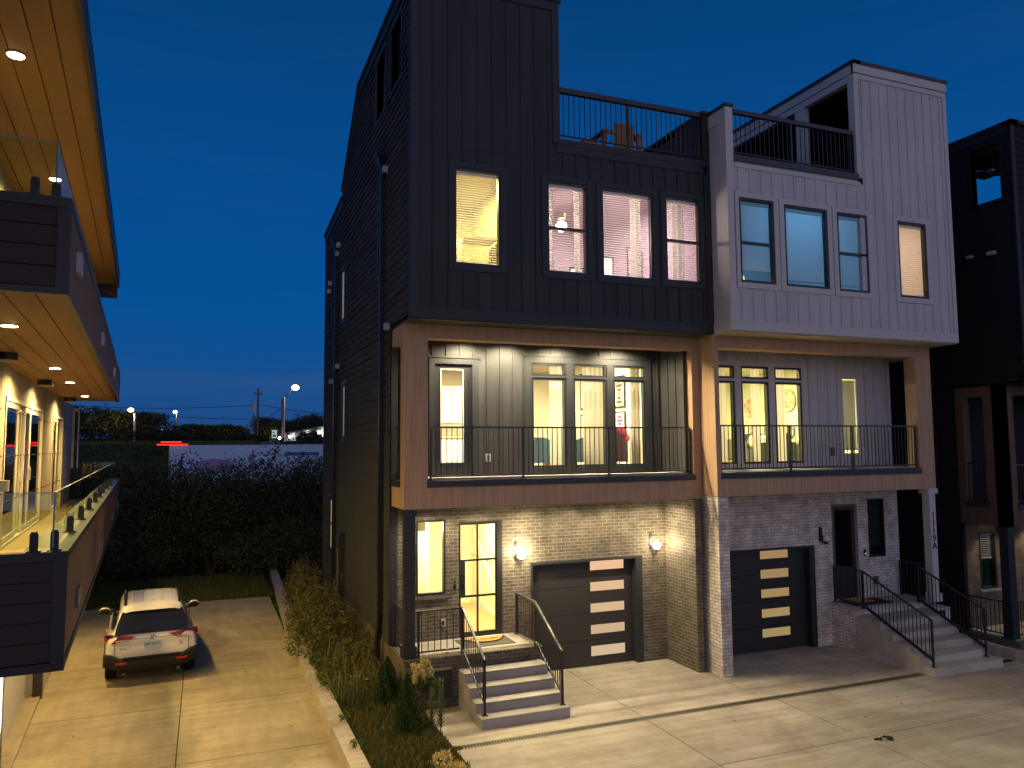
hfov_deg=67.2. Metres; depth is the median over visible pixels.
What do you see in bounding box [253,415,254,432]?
utility pole
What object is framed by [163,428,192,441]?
roadside bush
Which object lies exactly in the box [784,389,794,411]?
wall plate
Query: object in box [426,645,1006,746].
parking pad
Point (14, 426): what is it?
sliding door
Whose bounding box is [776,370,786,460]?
curtain
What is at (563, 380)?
window
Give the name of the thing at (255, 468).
tree
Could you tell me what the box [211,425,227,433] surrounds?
tree
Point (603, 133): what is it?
patio chair
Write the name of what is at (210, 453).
building
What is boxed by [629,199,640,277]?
curtain
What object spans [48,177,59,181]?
recessed downlight
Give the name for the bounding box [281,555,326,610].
shrub
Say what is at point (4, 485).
security camera
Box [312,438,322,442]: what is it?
roadside bush
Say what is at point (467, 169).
window
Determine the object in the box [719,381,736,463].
window
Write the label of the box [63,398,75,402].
soffit speaker
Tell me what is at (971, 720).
forecourt
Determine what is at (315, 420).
tree
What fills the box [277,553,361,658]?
shrub
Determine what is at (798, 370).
transom window
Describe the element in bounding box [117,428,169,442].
roadside bush
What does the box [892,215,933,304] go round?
window
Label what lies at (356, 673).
dry weeds
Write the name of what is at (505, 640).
porch rug
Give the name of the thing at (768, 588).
garage door
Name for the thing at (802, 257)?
window
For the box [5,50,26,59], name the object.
recessed downlight
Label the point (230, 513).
tree
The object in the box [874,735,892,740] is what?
leaf litter
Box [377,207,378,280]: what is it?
window
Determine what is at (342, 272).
window
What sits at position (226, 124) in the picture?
sky
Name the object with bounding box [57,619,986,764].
fallen leaves
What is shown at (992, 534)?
window
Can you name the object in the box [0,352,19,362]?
soffit speaker
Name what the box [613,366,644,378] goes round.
transom window
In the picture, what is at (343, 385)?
window
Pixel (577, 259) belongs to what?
curtain
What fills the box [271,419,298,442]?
tree
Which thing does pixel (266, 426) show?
tree
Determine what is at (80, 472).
tree
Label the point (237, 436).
roadside bush
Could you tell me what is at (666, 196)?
window
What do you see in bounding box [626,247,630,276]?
framed picture
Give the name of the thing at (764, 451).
dining set
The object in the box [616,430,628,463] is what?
dining chair
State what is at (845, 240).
window
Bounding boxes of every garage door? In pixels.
[0,677,4,767]
[533,559,633,670]
[730,548,807,654]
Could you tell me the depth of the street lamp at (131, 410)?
71.93 m
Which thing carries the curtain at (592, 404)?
hanging from the townhouse at (455, 130)
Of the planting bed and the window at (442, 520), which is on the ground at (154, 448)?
the planting bed
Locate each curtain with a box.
[549,189,553,268]
[549,366,562,464]
[573,192,579,270]
[582,367,602,466]
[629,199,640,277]
[630,369,640,463]
[670,203,684,279]
[718,368,727,461]
[750,369,760,461]
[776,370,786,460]
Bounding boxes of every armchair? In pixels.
[534,438,549,464]
[576,438,583,461]
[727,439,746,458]
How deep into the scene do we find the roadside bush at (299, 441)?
75.25 m
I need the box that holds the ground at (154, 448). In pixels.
[70,438,1011,750]
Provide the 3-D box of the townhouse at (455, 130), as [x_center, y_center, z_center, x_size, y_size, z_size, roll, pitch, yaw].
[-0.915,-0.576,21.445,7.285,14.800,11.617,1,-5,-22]
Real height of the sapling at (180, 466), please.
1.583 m
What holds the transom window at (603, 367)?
in the townhouse at (455, 130)
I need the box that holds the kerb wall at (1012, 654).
[973,639,1023,662]
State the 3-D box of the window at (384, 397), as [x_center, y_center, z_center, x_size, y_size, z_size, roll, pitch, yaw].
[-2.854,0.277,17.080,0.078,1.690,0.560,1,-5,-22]
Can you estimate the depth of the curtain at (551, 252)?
16.52 m
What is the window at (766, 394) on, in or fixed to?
in the townhouse at (832, 227)
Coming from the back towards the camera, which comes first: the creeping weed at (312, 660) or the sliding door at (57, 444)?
the sliding door at (57, 444)
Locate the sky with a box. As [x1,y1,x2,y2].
[69,0,1023,443]
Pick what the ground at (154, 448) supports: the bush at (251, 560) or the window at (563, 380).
the bush at (251, 560)
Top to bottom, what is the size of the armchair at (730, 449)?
0.752 m
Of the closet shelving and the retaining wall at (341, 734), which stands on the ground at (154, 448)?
the retaining wall at (341, 734)
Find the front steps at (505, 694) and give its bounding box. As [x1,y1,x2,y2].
[459,592,569,729]
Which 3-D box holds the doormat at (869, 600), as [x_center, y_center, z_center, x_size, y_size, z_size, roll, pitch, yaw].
[8.826,5.504,19.566,0.700,0.019,0.350,1,-5,-22]
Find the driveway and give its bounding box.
[12,596,342,767]
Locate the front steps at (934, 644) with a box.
[833,565,1002,677]
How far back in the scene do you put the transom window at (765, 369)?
19.31 m
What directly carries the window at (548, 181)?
in the townhouse at (455, 130)
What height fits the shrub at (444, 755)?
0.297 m
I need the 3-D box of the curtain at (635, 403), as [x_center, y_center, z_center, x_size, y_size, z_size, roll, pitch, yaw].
[3.031,0.699,18.973,0.280,2.800,0.064,2,-5,-24]
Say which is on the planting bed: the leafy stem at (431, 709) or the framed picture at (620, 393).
the leafy stem at (431, 709)
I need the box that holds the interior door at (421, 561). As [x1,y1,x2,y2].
[418,531,425,592]
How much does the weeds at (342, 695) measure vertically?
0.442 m
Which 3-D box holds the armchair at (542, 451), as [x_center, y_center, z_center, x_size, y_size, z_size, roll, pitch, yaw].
[0.662,1.711,18.592,0.620,0.822,0.599,1,-5,-13]
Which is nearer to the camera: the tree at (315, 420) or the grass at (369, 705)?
the grass at (369, 705)
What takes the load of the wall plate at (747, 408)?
attached to the townhouse at (832, 227)
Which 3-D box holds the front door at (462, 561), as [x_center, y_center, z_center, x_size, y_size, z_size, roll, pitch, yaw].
[-0.737,4.248,16.826,0.870,2.400,0.122,1,-5,-22]
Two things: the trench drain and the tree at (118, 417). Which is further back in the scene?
the tree at (118, 417)
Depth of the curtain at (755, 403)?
19.61 m
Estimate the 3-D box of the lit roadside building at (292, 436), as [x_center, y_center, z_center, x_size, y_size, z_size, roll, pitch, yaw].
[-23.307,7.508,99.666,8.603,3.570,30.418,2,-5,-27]
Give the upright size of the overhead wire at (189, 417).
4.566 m
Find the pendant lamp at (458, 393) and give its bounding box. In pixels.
[454,370,461,400]
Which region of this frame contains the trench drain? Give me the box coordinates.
[459,673,924,749]
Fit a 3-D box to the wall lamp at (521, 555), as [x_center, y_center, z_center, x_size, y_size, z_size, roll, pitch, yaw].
[0.188,3.725,17.106,0.223,0.428,0.208,1,-5,-22]
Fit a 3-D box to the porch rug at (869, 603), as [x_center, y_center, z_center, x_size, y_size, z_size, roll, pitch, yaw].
[8.956,5.514,19.509,1.200,0.011,0.650,1,-5,-22]
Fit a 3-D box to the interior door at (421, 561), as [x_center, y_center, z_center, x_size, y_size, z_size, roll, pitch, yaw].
[-2.406,4.525,17.989,0.820,2.100,0.110,1,-5,-22]
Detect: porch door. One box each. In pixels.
[435,364,471,474]
[840,372,866,465]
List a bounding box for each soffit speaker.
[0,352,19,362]
[36,380,53,386]
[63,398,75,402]
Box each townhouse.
[321,0,713,709]
[650,59,958,676]
[889,118,1023,650]
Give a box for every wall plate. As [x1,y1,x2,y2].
[744,399,751,416]
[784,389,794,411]
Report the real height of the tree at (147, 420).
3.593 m
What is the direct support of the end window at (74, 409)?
in the apartment building at (59, 270)
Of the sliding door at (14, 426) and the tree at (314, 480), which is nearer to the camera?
the sliding door at (14, 426)
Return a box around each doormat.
[465,634,503,642]
[843,598,873,602]
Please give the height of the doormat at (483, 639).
0.024 m
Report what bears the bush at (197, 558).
on the ground at (154, 448)
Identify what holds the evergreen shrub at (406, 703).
on the planting bed
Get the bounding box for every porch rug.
[454,635,515,648]
[838,597,891,605]
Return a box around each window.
[70,408,79,467]
[328,495,331,552]
[340,265,345,324]
[341,381,345,440]
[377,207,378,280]
[383,357,385,434]
[416,519,444,595]
[448,160,506,273]
[531,363,565,376]
[532,378,566,467]
[541,173,592,281]
[573,364,605,377]
[573,379,606,466]
[596,181,658,286]
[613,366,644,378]
[614,380,646,465]
[660,189,705,289]
[718,365,733,377]
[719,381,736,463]
[734,190,780,290]
[741,366,767,378]
[741,381,770,463]
[774,367,800,379]
[775,382,802,462]
[778,198,834,294]
[831,206,874,298]
[867,498,885,556]
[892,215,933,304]
[978,531,997,588]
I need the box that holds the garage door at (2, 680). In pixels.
[0,677,4,767]
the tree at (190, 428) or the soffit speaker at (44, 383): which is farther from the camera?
the tree at (190, 428)
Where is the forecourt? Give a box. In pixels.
[457,661,1023,767]
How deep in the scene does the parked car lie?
16.95 m
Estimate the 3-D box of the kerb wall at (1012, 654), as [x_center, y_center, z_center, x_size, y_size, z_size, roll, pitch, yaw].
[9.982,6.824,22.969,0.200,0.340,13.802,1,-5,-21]
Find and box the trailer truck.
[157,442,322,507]
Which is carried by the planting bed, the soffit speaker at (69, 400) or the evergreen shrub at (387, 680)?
the evergreen shrub at (387, 680)
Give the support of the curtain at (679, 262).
hanging from the townhouse at (455, 130)
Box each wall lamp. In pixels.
[514,541,525,560]
[649,533,660,550]
[819,527,829,543]
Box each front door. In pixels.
[459,522,496,634]
[832,506,856,598]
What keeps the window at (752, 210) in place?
in the townhouse at (832, 227)
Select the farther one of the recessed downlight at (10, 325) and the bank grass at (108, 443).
the bank grass at (108, 443)
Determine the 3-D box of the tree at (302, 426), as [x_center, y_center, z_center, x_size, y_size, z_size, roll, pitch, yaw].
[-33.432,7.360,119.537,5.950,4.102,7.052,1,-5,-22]
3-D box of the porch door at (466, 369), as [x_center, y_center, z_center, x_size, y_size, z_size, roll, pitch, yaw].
[-1.291,0.774,16.901,0.860,2.435,0.110,1,-5,-22]
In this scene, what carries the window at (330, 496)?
in the townhouse at (455, 130)
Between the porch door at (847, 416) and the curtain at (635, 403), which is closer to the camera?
the curtain at (635, 403)
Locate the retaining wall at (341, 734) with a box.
[269,565,370,767]
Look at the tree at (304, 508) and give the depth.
32.94 m
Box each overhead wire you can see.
[72,405,251,407]
[81,407,223,418]
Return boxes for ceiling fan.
[976,151,999,175]
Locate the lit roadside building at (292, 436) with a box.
[278,426,322,441]
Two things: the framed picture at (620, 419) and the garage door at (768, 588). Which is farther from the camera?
the framed picture at (620, 419)
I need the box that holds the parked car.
[99,586,198,678]
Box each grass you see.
[70,439,268,480]
[85,570,273,609]
[338,696,470,767]
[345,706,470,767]
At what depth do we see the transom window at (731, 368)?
19.01 m
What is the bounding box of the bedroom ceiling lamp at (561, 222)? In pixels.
[556,213,566,231]
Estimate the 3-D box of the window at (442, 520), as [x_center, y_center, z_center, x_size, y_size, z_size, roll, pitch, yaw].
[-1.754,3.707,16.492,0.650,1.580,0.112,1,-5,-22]
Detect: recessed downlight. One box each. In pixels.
[0,324,19,327]
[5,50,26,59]
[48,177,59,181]
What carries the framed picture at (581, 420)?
attached to the townhouse at (455, 130)
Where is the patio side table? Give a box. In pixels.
[580,140,597,143]
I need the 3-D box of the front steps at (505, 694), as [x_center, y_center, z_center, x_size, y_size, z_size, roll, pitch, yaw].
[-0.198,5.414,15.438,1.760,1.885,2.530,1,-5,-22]
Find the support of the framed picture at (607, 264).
attached to the townhouse at (455, 130)
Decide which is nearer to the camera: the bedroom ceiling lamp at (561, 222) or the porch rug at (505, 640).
the porch rug at (505, 640)
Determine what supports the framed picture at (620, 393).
attached to the townhouse at (455, 130)
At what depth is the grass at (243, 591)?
27.98 m
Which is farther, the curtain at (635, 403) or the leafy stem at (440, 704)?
the curtain at (635, 403)
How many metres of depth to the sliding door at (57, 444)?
20.47 m
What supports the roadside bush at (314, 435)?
on the ground at (154, 448)
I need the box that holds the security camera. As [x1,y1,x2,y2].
[0,480,9,491]
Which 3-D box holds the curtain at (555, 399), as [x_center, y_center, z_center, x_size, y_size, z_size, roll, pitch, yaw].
[1.061,0.652,18.193,0.400,2.800,0.074,1,-5,-22]
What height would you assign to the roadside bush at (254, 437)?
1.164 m
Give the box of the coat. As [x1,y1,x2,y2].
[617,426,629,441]
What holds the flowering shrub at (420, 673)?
on the planting bed
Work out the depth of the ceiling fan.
21.17 m
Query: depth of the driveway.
15.16 m
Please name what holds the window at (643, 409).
in the townhouse at (455, 130)
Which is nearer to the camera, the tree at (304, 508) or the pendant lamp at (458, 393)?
the pendant lamp at (458, 393)
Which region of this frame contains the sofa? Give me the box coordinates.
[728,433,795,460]
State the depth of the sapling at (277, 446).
36.12 m
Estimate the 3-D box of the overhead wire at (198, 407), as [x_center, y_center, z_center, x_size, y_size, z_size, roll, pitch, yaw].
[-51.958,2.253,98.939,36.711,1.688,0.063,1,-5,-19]
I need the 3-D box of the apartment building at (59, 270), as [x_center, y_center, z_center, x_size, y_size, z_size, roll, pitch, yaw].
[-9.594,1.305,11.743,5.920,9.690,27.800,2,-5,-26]
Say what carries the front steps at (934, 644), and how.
on the parking pad
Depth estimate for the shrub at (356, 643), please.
16.77 m
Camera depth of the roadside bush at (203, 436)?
68.84 m
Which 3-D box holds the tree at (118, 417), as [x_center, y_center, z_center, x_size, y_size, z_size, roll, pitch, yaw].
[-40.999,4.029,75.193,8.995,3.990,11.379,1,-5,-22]
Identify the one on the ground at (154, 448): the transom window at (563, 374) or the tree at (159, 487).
the tree at (159, 487)
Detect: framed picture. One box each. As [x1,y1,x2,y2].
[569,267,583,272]
[580,374,582,409]
[580,414,582,437]
[604,256,613,274]
[615,375,624,407]
[616,411,625,428]
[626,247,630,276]
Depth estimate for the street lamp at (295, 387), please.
86.66 m
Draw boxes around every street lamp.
[128,408,135,440]
[283,385,298,442]
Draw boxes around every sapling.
[179,451,187,473]
[263,438,286,475]
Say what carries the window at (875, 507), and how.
in the townhouse at (832, 227)
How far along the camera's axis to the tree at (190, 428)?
84.21 m
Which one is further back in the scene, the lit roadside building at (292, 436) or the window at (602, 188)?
the lit roadside building at (292, 436)
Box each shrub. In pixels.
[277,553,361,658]
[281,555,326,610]
[323,627,381,693]
[374,656,400,705]
[391,672,422,733]
[410,653,440,713]
[428,749,467,767]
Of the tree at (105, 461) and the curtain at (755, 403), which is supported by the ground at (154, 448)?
the tree at (105, 461)
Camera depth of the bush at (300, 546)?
31.19 m
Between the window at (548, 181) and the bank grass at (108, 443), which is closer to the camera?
the window at (548, 181)
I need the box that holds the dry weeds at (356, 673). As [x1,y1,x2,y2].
[313,628,382,697]
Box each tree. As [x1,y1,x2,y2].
[70,443,179,572]
[70,452,120,498]
[71,403,116,440]
[72,404,140,441]
[105,448,222,572]
[107,411,178,440]
[135,458,297,572]
[169,423,218,434]
[187,444,316,564]
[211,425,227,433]
[216,423,253,434]
[247,416,280,443]
[257,447,322,554]
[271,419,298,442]
[289,420,314,430]
[291,412,322,427]
[295,456,322,527]
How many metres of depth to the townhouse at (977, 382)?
21.09 m
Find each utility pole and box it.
[252,388,262,435]
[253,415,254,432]
[281,399,282,439]
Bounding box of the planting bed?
[271,584,466,763]
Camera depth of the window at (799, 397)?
19.71 m
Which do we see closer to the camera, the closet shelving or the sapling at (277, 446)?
the closet shelving
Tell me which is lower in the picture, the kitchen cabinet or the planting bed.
the planting bed
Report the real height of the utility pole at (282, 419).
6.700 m
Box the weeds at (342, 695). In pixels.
[312,641,388,707]
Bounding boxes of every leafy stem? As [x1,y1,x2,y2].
[426,686,435,723]
[436,678,444,729]
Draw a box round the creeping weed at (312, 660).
[308,651,365,748]
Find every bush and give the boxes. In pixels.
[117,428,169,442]
[143,520,236,572]
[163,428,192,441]
[177,431,231,442]
[195,519,294,577]
[214,431,252,441]
[239,434,270,442]
[257,511,321,573]
[282,440,308,442]
[295,429,322,442]
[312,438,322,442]
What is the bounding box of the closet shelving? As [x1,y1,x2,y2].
[457,235,496,264]
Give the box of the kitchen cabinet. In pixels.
[441,386,461,422]
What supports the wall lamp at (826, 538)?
attached to the townhouse at (832, 227)
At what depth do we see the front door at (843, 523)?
20.00 m
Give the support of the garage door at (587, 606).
in the townhouse at (455, 130)
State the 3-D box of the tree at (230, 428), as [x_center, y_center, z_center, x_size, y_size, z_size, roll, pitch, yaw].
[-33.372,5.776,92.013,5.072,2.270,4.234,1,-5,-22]
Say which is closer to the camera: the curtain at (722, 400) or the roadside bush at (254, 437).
the curtain at (722, 400)
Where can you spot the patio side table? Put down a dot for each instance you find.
(586, 141)
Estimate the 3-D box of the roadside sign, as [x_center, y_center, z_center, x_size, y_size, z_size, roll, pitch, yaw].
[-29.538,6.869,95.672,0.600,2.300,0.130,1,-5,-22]
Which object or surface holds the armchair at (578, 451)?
in the townhouse at (455, 130)
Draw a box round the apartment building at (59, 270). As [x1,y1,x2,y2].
[0,0,119,767]
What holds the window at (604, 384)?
in the townhouse at (455, 130)
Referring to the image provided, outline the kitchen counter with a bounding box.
[442,436,461,461]
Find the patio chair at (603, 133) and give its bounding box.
[591,123,640,150]
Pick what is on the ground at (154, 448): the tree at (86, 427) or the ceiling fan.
the tree at (86, 427)
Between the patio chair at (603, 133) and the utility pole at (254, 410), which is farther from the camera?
the utility pole at (254, 410)
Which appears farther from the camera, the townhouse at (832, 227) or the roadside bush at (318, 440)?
the roadside bush at (318, 440)
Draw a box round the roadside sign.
[272,430,276,442]
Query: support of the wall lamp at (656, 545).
attached to the townhouse at (455, 130)
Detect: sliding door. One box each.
[0,395,43,549]
[50,414,63,513]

